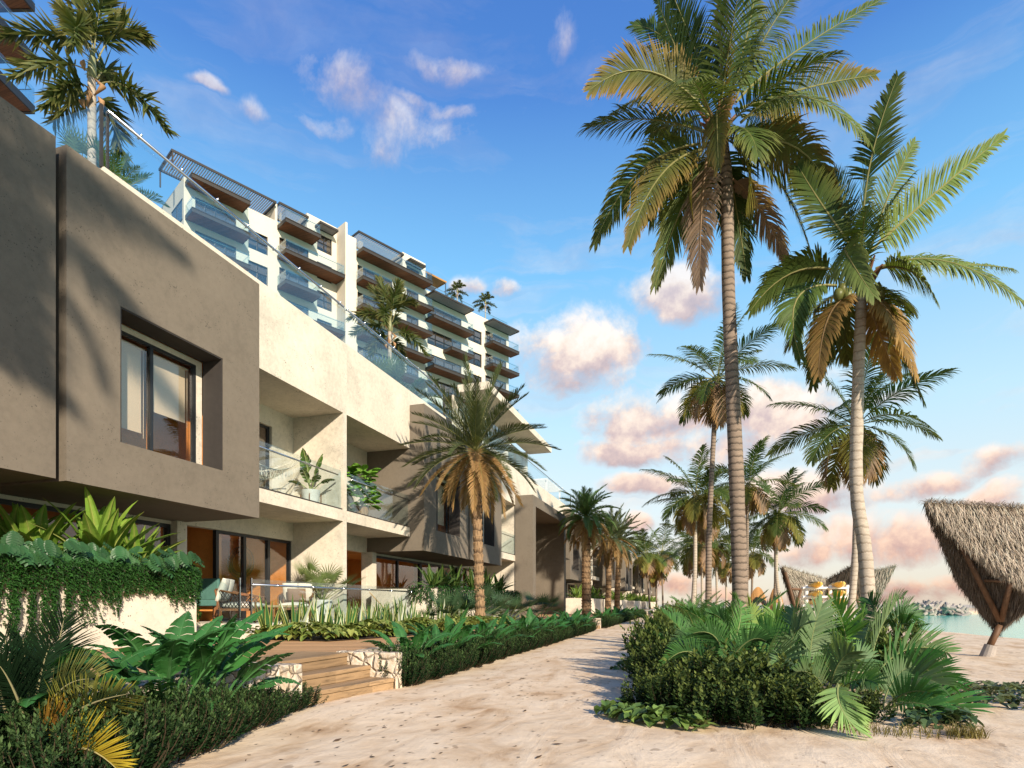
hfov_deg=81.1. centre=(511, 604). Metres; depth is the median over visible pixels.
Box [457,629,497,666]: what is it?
hedge shrub
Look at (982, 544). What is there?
thatched parasol
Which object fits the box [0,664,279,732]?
retaining wall
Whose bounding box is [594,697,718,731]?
heart leaf creeper
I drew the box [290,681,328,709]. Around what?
hedge shrub
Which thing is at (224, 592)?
armchair
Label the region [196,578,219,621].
teal armchair
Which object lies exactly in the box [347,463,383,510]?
fiddle leaf fig
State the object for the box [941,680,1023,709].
beach creeper
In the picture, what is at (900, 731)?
dry grass
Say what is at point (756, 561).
coconut palm
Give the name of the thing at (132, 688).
hedge shrub
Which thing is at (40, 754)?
hedge shrub
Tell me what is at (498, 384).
window
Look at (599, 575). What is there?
villa
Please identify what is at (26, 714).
hedge shrub
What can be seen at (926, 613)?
tetrapod
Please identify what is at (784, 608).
areca palm
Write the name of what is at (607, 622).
hedge shrub
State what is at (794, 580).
thatched pavilion
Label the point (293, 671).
stone wall
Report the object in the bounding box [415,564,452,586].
birds nest plant
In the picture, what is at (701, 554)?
coconut palm
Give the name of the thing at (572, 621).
bird of paradise
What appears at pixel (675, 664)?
leafy shrub
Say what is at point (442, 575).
birds nest plant
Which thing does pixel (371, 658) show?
stone wall
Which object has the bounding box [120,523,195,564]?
birds nest plant
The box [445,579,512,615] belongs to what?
fan palm
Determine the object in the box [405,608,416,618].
snake plant
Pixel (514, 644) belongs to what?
hedge shrub
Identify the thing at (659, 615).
leafy shrub
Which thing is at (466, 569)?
sliding door
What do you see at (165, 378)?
window
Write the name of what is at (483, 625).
bird of paradise
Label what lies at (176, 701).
hedge shrub
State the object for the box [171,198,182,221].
window frame
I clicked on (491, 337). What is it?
window
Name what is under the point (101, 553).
monstera
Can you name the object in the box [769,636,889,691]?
palm shrub
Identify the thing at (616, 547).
date palm
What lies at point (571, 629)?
hedge shrub
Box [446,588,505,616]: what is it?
fan palm
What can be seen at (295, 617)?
snake plant
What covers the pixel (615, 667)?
heart leaf creeper
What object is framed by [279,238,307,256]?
window
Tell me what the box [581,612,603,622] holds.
bird of paradise
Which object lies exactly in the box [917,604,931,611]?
tetrapod
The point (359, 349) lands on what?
window
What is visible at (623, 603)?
planter
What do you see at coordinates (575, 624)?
hedge shrub
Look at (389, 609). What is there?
snake plant
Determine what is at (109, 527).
birds nest plant
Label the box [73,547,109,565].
monstera
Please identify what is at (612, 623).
hedge shrub
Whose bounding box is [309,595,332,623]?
snake plant
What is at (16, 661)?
areca palm
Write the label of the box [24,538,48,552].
monstera
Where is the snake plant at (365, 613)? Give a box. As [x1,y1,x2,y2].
[363,602,380,621]
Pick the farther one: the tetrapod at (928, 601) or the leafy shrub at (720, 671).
the tetrapod at (928, 601)
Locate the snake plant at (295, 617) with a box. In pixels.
[278,593,312,637]
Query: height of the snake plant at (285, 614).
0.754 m
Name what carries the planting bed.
on the deck
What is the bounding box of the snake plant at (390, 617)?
[378,601,401,620]
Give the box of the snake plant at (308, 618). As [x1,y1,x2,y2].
[300,609,315,629]
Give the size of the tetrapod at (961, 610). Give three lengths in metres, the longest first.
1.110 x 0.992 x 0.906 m
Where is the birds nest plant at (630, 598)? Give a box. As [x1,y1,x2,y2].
[624,592,634,600]
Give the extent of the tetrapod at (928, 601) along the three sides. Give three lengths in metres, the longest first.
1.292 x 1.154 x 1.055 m
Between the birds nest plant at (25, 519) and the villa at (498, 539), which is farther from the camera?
the villa at (498, 539)
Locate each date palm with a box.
[397,353,561,615]
[557,484,619,614]
[590,503,642,609]
[596,509,651,608]
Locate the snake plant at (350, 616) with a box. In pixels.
[336,598,358,624]
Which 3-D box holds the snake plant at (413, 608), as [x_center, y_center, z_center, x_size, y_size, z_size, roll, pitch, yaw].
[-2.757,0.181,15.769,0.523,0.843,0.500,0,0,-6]
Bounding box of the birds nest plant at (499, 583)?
[492,574,515,590]
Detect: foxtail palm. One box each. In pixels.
[0,0,180,173]
[345,275,430,371]
[444,279,468,302]
[472,291,497,318]
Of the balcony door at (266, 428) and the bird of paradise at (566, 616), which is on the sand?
the bird of paradise at (566, 616)
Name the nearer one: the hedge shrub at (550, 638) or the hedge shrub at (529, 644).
the hedge shrub at (529, 644)
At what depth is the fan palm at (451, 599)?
16.67 m
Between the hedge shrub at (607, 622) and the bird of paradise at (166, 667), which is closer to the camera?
the bird of paradise at (166, 667)
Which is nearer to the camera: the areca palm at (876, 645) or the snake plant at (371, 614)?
the areca palm at (876, 645)
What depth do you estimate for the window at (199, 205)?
58.19 m
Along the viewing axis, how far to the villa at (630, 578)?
78.07 m
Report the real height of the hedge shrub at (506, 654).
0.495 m
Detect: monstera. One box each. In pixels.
[0,531,48,573]
[0,543,53,567]
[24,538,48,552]
[41,540,64,560]
[53,540,84,563]
[61,538,91,559]
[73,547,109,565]
[88,541,113,559]
[106,546,142,573]
[107,553,161,575]
[129,546,171,567]
[142,557,174,578]
[158,548,189,568]
[163,551,204,570]
[181,551,203,574]
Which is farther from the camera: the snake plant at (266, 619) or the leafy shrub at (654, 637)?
the snake plant at (266, 619)
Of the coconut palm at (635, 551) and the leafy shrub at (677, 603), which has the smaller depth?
the leafy shrub at (677, 603)
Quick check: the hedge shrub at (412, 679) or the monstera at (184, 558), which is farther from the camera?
the monstera at (184, 558)
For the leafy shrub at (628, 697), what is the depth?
5.88 m
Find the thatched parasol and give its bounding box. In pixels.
[921,496,1023,656]
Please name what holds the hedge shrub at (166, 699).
on the sand
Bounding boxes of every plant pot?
[300,489,321,502]
[312,600,332,614]
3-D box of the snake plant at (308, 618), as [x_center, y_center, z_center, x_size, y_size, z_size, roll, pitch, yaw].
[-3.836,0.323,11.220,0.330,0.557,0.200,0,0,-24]
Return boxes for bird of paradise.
[0,639,169,723]
[8,609,291,702]
[94,614,300,712]
[360,621,454,660]
[404,618,483,649]
[410,607,503,648]
[464,608,525,639]
[464,618,523,643]
[472,621,514,638]
[487,619,533,636]
[497,612,548,635]
[509,607,554,631]
[533,614,562,627]
[537,613,571,629]
[546,610,574,626]
[553,608,589,621]
[556,612,591,627]
[576,608,596,624]
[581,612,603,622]
[588,607,617,616]
[606,607,622,614]
[611,605,630,616]
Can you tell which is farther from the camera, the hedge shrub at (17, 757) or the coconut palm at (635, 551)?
the coconut palm at (635, 551)
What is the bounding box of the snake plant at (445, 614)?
[434,598,450,617]
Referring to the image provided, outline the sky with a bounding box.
[0,0,1023,604]
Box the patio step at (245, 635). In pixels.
[196,629,254,639]
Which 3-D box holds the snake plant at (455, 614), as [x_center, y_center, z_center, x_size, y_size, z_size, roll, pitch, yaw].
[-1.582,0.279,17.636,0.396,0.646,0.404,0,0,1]
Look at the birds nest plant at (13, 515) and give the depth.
9.06 m
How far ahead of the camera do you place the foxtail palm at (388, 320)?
23.17 m
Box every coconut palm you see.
[576,0,886,627]
[623,527,672,608]
[629,534,647,594]
[631,519,685,607]
[638,439,746,604]
[641,557,673,607]
[645,302,796,611]
[652,467,729,549]
[659,523,730,612]
[662,531,724,601]
[704,435,798,578]
[704,519,750,604]
[712,533,756,607]
[718,527,789,593]
[724,467,831,608]
[745,70,1023,619]
[749,501,805,610]
[764,332,959,620]
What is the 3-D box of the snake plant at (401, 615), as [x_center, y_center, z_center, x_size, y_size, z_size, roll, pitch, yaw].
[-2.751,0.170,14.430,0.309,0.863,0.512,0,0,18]
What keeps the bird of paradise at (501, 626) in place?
on the sand
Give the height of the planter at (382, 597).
1.175 m
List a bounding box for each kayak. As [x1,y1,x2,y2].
[807,581,822,587]
[808,590,822,595]
[830,581,845,587]
[832,590,845,595]
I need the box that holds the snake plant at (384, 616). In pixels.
[374,608,388,620]
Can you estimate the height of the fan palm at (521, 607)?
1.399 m
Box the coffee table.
[254,605,296,621]
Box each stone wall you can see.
[253,662,301,698]
[337,650,401,688]
[593,618,600,628]
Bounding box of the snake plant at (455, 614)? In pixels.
[452,606,463,616]
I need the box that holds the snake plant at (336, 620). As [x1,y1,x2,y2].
[325,608,341,626]
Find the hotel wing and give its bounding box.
[0,0,34,113]
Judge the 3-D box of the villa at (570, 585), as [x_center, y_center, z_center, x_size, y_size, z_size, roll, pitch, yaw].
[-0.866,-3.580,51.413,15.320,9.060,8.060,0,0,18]
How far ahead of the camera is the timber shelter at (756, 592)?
58.23 m
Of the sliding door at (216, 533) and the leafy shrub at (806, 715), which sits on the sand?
the leafy shrub at (806, 715)
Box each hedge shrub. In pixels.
[0,692,109,767]
[0,697,77,767]
[0,697,146,767]
[0,721,12,751]
[0,733,43,767]
[6,684,190,767]
[72,685,173,716]
[74,686,204,767]
[112,681,225,762]
[153,675,252,752]
[197,686,258,739]
[208,679,280,732]
[231,678,296,727]
[244,685,299,717]
[277,688,310,712]
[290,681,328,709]
[373,639,432,686]
[390,635,453,679]
[397,647,438,685]
[415,646,451,679]
[426,636,471,675]
[436,641,468,674]
[444,635,478,670]
[452,643,477,670]
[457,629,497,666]
[467,628,505,663]
[468,639,490,665]
[475,626,513,660]
[496,638,509,658]
[502,630,519,656]
[506,635,520,655]
[511,630,527,653]
[512,632,530,653]
[513,624,537,651]
[516,626,545,649]
[522,632,536,651]
[528,623,551,647]
[534,622,557,645]
[543,623,564,642]
[544,622,560,644]
[555,624,568,640]
[557,622,571,638]
[558,623,576,638]
[566,620,581,637]
[577,620,584,636]
[596,614,611,627]
[601,612,619,625]
[603,613,614,626]
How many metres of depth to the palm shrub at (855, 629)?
7.28 m
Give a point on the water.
(974, 624)
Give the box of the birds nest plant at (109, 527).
[31,487,180,563]
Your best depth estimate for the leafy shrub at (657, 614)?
14.01 m
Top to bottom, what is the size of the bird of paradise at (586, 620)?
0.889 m
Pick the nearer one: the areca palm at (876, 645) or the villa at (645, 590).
the areca palm at (876, 645)
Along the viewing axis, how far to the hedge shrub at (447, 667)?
8.40 m
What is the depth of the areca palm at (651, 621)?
9.67 m
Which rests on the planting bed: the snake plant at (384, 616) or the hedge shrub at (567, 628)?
the snake plant at (384, 616)
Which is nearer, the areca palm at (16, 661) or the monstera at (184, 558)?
the areca palm at (16, 661)
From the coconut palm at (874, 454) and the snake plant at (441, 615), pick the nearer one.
the snake plant at (441, 615)
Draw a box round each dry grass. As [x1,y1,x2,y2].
[821,717,973,739]
[938,720,997,738]
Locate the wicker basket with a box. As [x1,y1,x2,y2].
[355,506,368,515]
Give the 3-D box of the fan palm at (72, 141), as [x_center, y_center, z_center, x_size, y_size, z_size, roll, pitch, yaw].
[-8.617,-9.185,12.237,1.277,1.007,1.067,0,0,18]
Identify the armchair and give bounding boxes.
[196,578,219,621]
[214,578,264,622]
[277,583,313,620]
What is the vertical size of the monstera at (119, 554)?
0.469 m
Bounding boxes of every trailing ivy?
[0,553,202,650]
[408,584,521,616]
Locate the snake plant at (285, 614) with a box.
[277,597,304,624]
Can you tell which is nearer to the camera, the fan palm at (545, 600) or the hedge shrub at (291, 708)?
the hedge shrub at (291, 708)
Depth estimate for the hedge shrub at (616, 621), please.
28.77 m
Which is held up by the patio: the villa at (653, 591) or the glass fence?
the glass fence
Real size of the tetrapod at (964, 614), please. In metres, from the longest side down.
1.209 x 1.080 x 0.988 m
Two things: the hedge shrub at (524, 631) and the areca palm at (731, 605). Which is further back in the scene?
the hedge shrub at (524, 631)
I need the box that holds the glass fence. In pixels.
[250,578,413,623]
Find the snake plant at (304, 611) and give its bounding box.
[301,594,316,634]
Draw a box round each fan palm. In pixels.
[55,119,123,175]
[291,555,363,599]
[364,351,410,381]
[419,586,482,617]
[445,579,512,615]
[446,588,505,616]
[485,593,541,619]
[486,584,537,616]
[512,595,557,615]
[520,590,566,618]
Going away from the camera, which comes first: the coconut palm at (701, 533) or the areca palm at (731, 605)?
the areca palm at (731, 605)
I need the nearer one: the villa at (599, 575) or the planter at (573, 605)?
the planter at (573, 605)
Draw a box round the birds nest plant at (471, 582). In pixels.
[461,567,486,589]
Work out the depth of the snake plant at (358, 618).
12.72 m
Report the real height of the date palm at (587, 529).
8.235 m
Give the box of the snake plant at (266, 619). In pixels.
[253,593,288,637]
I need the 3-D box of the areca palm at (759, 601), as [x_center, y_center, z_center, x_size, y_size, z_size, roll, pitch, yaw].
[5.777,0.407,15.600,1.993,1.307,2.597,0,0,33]
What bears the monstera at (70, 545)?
in the planter at (158, 613)
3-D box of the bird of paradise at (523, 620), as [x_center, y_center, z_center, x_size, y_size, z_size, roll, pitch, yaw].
[0.235,0.590,13.944,1.332,0.836,1.341,0,0,19]
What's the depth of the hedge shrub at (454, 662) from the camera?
8.86 m
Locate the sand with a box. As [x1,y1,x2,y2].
[168,610,1023,767]
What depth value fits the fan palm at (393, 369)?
21.54 m
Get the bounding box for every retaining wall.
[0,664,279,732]
[353,623,559,651]
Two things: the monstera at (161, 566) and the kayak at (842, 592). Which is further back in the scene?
the kayak at (842, 592)
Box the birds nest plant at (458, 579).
[444,564,472,587]
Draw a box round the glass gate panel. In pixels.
[239,578,240,620]
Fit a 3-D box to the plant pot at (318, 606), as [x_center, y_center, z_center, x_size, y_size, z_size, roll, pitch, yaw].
[-5.016,0.130,15.800,0.540,0.520,0.540,0,0,18]
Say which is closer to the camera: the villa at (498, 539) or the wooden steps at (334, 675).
the wooden steps at (334, 675)
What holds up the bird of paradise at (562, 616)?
on the sand
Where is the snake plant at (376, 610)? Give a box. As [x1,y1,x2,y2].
[375,600,389,618]
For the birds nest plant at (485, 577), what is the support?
in the planter at (382, 597)
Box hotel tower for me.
[158,148,519,441]
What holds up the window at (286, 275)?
in the hotel tower
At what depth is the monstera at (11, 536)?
7.43 m
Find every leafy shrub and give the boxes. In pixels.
[619,605,682,654]
[620,631,691,684]
[620,672,663,706]
[621,613,685,665]
[628,656,690,700]
[633,609,676,634]
[641,663,708,715]
[642,604,676,627]
[649,646,736,707]
[661,599,684,612]
[666,597,686,610]
[674,638,780,713]
[674,673,754,725]
[699,640,775,676]
[706,666,799,729]
[730,651,815,716]
[752,672,829,729]
[796,673,870,728]
[839,679,899,723]
[866,613,930,665]
[871,620,944,685]
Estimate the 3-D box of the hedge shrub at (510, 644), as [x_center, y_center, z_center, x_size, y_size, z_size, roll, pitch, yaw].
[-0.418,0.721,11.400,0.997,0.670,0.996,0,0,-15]
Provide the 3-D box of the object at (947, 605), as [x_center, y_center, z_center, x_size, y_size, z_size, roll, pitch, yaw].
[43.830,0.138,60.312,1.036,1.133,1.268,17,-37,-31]
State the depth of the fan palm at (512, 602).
20.47 m
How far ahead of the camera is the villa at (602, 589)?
63.21 m
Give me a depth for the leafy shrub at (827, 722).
5.12 m
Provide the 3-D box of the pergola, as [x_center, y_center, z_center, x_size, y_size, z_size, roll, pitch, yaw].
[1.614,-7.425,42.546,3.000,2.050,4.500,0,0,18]
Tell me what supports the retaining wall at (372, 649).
on the sand
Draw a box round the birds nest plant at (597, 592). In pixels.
[593,587,604,598]
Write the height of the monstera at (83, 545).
0.523 m
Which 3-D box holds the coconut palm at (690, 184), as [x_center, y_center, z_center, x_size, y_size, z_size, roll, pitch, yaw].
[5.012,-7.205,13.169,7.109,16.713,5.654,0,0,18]
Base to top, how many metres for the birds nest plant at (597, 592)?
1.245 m
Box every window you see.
[121,330,195,462]
[195,198,235,225]
[195,231,235,258]
[248,229,266,254]
[248,260,266,285]
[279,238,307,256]
[279,267,307,286]
[287,300,307,315]
[317,235,330,254]
[317,290,330,311]
[357,265,391,286]
[357,292,390,312]
[357,320,391,339]
[357,346,387,362]
[406,289,417,299]
[406,314,417,324]
[406,341,417,350]
[406,365,417,376]
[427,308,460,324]
[427,329,460,349]
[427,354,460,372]
[427,378,458,396]
[427,402,450,417]
[437,480,447,533]
[468,327,480,344]
[468,350,480,367]
[478,331,505,344]
[478,353,505,366]
[481,501,482,541]
[485,375,505,389]
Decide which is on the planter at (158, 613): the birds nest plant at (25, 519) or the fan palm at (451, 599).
the birds nest plant at (25, 519)
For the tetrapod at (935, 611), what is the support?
in the water
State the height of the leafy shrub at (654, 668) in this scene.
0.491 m
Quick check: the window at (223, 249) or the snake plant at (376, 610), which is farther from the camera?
the window at (223, 249)
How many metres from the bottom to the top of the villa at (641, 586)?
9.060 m
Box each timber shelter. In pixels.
[750,587,766,605]
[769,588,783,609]
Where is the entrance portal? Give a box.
[515,457,565,616]
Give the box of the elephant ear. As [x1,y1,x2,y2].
[288,448,334,488]
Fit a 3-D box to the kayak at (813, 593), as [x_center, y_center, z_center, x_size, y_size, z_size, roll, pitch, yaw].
[14.876,-0.528,29.400,0.590,0.354,2.602,0,0,18]
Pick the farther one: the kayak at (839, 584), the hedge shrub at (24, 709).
the kayak at (839, 584)
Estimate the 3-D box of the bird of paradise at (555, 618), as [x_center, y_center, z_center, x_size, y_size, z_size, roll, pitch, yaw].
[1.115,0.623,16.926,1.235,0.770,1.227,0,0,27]
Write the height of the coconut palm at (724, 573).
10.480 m
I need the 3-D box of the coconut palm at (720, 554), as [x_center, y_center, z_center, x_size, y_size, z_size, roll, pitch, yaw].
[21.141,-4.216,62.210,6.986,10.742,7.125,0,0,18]
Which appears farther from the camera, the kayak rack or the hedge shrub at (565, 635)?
the kayak rack
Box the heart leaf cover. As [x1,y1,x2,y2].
[243,615,515,641]
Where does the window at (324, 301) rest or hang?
in the hotel tower
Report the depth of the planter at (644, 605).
85.59 m
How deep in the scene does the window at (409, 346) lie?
75.43 m
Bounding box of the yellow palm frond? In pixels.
[37,687,135,767]
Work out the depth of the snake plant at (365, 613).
14.08 m
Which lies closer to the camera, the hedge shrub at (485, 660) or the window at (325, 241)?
the hedge shrub at (485, 660)
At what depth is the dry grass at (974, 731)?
4.70 m
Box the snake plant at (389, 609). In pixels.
[380,601,399,621]
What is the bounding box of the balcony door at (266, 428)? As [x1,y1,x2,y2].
[259,423,268,488]
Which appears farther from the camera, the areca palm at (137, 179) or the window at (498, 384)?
the window at (498, 384)
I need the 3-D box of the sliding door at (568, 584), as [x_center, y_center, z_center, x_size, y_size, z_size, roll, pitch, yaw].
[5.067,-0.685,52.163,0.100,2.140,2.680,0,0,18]
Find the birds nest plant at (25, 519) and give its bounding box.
[0,502,85,551]
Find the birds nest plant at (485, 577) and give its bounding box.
[466,568,507,589]
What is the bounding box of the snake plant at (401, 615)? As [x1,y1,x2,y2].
[392,596,405,622]
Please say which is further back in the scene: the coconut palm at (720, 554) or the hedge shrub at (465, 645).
the coconut palm at (720, 554)
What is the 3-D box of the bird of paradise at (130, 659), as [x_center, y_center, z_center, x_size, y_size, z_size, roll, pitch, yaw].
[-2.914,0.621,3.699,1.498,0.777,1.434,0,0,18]
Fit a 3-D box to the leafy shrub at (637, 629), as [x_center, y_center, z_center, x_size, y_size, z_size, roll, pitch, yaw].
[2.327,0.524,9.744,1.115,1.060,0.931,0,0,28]
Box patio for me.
[196,619,333,629]
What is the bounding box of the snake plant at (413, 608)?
[397,596,416,617]
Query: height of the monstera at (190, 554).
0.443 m
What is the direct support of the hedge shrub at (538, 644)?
on the sand
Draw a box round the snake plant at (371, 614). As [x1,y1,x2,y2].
[355,600,374,621]
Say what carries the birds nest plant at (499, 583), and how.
in the planter at (382, 597)
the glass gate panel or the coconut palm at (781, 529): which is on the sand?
the coconut palm at (781, 529)
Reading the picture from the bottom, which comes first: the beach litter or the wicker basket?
the beach litter
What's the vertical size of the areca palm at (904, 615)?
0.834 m
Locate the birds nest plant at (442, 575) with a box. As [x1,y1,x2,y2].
[419,563,459,586]
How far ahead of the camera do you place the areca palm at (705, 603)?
23.82 m
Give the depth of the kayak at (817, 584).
28.58 m
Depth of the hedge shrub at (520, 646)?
12.54 m
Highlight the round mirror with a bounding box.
[227,546,253,578]
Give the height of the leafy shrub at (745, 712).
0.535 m
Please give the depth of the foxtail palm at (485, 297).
91.96 m
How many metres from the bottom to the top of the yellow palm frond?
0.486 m
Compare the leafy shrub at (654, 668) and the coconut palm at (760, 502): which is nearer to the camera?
the leafy shrub at (654, 668)
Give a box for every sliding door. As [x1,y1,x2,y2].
[213,530,290,620]
[464,568,484,586]
[568,584,573,597]
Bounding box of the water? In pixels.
[659,605,1023,638]
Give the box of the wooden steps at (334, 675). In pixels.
[248,651,393,706]
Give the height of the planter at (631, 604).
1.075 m
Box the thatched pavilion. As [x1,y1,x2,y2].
[778,563,896,614]
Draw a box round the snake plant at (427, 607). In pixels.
[426,603,434,619]
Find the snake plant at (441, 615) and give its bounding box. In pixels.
[437,609,443,619]
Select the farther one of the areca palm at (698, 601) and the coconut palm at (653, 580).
the coconut palm at (653, 580)
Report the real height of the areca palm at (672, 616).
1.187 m
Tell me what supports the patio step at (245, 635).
on the deck
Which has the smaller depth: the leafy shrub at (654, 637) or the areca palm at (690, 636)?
the areca palm at (690, 636)
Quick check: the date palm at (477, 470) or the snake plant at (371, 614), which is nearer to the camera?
the snake plant at (371, 614)
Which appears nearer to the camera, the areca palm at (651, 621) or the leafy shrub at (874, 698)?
the leafy shrub at (874, 698)
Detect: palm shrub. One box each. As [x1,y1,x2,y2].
[744,589,868,650]
[747,593,867,672]
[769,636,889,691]
[810,684,874,737]
[851,591,996,713]
[852,651,956,722]
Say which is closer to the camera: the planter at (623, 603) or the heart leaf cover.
the heart leaf cover
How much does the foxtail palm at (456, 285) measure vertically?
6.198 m
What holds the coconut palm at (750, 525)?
on the sand
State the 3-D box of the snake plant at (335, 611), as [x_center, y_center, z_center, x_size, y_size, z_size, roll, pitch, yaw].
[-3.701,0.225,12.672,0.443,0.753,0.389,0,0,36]
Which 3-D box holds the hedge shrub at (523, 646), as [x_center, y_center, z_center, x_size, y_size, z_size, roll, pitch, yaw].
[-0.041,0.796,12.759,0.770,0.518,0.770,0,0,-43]
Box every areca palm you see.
[0,600,145,725]
[91,136,169,207]
[393,377,442,414]
[615,611,755,666]
[643,608,755,668]
[653,602,745,625]
[653,605,731,624]
[659,591,775,666]
[660,599,729,616]
[670,590,725,614]
[677,590,811,660]
[679,592,721,607]
[683,609,855,684]
[702,596,767,617]
[704,588,769,616]
[755,608,899,683]
[758,605,804,622]
[815,603,933,669]
[857,587,926,639]
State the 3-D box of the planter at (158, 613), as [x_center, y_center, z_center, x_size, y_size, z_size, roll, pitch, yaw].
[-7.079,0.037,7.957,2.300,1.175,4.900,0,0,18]
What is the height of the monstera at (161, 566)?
0.351 m
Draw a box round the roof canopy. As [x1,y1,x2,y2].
[452,381,551,476]
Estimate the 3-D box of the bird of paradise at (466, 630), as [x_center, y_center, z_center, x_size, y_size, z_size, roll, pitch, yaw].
[-1.078,0.515,10.190,1.447,0.988,1.380,0,0,-26]
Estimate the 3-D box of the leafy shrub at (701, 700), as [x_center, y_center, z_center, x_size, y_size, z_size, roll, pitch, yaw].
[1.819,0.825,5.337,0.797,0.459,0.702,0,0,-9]
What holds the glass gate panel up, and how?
on the patio
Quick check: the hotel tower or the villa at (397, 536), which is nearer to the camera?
the villa at (397, 536)
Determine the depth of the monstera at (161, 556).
9.53 m
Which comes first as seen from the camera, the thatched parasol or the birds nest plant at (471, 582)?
the thatched parasol
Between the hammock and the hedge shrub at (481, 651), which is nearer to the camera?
the hedge shrub at (481, 651)
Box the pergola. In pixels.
[533,478,561,500]
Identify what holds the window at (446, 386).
in the hotel tower
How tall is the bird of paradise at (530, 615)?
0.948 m
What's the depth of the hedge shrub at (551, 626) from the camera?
15.73 m
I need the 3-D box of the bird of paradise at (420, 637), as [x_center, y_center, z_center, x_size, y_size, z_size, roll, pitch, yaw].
[-1.446,0.621,8.346,1.323,0.776,1.379,0,0,18]
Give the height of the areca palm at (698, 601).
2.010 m
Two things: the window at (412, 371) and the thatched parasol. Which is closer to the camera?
the thatched parasol
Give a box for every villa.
[0,97,55,482]
[0,103,346,621]
[345,308,467,616]
[414,410,515,591]
[550,478,580,580]
[566,501,592,597]
[593,534,606,586]
[593,550,615,599]
[620,546,631,598]
[620,558,628,590]
[632,552,640,592]
[632,552,642,596]
[642,577,649,594]
[650,587,654,595]
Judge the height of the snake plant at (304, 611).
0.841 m
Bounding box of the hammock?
[259,450,307,479]
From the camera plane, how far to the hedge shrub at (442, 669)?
8.27 m
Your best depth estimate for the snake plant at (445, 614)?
16.62 m
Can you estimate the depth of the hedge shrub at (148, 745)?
3.54 m
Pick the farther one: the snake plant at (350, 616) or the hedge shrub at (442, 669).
the snake plant at (350, 616)
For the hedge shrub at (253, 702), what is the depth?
4.98 m
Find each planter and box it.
[0,563,195,652]
[372,587,518,619]
[566,598,604,613]
[611,600,626,610]
[627,601,640,608]
[641,602,650,608]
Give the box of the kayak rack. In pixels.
[801,585,848,611]
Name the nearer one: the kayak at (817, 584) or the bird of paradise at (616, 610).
the kayak at (817, 584)
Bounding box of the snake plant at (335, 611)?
[326,598,342,623]
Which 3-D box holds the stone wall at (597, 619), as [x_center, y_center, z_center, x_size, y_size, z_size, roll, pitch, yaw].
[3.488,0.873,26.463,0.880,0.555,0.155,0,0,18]
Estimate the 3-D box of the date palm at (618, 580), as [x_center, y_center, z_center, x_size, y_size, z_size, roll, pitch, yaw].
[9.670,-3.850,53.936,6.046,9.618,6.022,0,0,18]
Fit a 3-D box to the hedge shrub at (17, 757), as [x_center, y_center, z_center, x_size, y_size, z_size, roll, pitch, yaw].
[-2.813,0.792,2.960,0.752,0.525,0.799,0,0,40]
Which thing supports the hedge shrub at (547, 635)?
on the sand
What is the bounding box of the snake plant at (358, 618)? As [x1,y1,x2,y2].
[351,599,363,622]
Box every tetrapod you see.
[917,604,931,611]
[920,599,930,605]
[923,610,933,615]
[929,608,937,615]
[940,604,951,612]
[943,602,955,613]
[954,606,965,613]
[955,612,969,615]
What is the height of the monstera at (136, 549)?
0.512 m
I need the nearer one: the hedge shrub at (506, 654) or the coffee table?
the hedge shrub at (506, 654)
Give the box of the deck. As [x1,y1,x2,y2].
[79,608,653,687]
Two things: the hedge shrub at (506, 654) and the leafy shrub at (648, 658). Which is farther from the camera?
the hedge shrub at (506, 654)
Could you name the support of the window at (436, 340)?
in the hotel tower
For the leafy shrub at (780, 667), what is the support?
on the sand
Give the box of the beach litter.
[245,655,910,766]
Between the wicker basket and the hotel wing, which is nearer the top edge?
the hotel wing
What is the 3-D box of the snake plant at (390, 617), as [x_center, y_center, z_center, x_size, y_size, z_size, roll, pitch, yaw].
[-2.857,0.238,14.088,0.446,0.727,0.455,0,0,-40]
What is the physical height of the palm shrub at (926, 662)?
1.460 m
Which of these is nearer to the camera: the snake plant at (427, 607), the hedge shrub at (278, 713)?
the hedge shrub at (278, 713)
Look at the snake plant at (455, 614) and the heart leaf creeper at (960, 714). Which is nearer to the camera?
the heart leaf creeper at (960, 714)
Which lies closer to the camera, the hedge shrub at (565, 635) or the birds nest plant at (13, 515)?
the birds nest plant at (13, 515)
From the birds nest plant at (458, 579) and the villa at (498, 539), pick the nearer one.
the birds nest plant at (458, 579)
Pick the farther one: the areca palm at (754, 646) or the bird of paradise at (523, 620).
the bird of paradise at (523, 620)
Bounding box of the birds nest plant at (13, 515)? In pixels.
[0,503,62,548]
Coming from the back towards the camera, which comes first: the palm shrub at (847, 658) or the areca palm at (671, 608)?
the areca palm at (671, 608)
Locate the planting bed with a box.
[266,630,443,640]
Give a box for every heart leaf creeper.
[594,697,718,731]
[610,661,629,669]
[900,705,984,729]
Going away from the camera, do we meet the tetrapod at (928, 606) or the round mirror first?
the round mirror
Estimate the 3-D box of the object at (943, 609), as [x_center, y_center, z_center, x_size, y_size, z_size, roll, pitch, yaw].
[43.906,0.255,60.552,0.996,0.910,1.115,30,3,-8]
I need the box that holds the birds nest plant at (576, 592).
[566,585,581,597]
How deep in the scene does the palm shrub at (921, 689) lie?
5.57 m

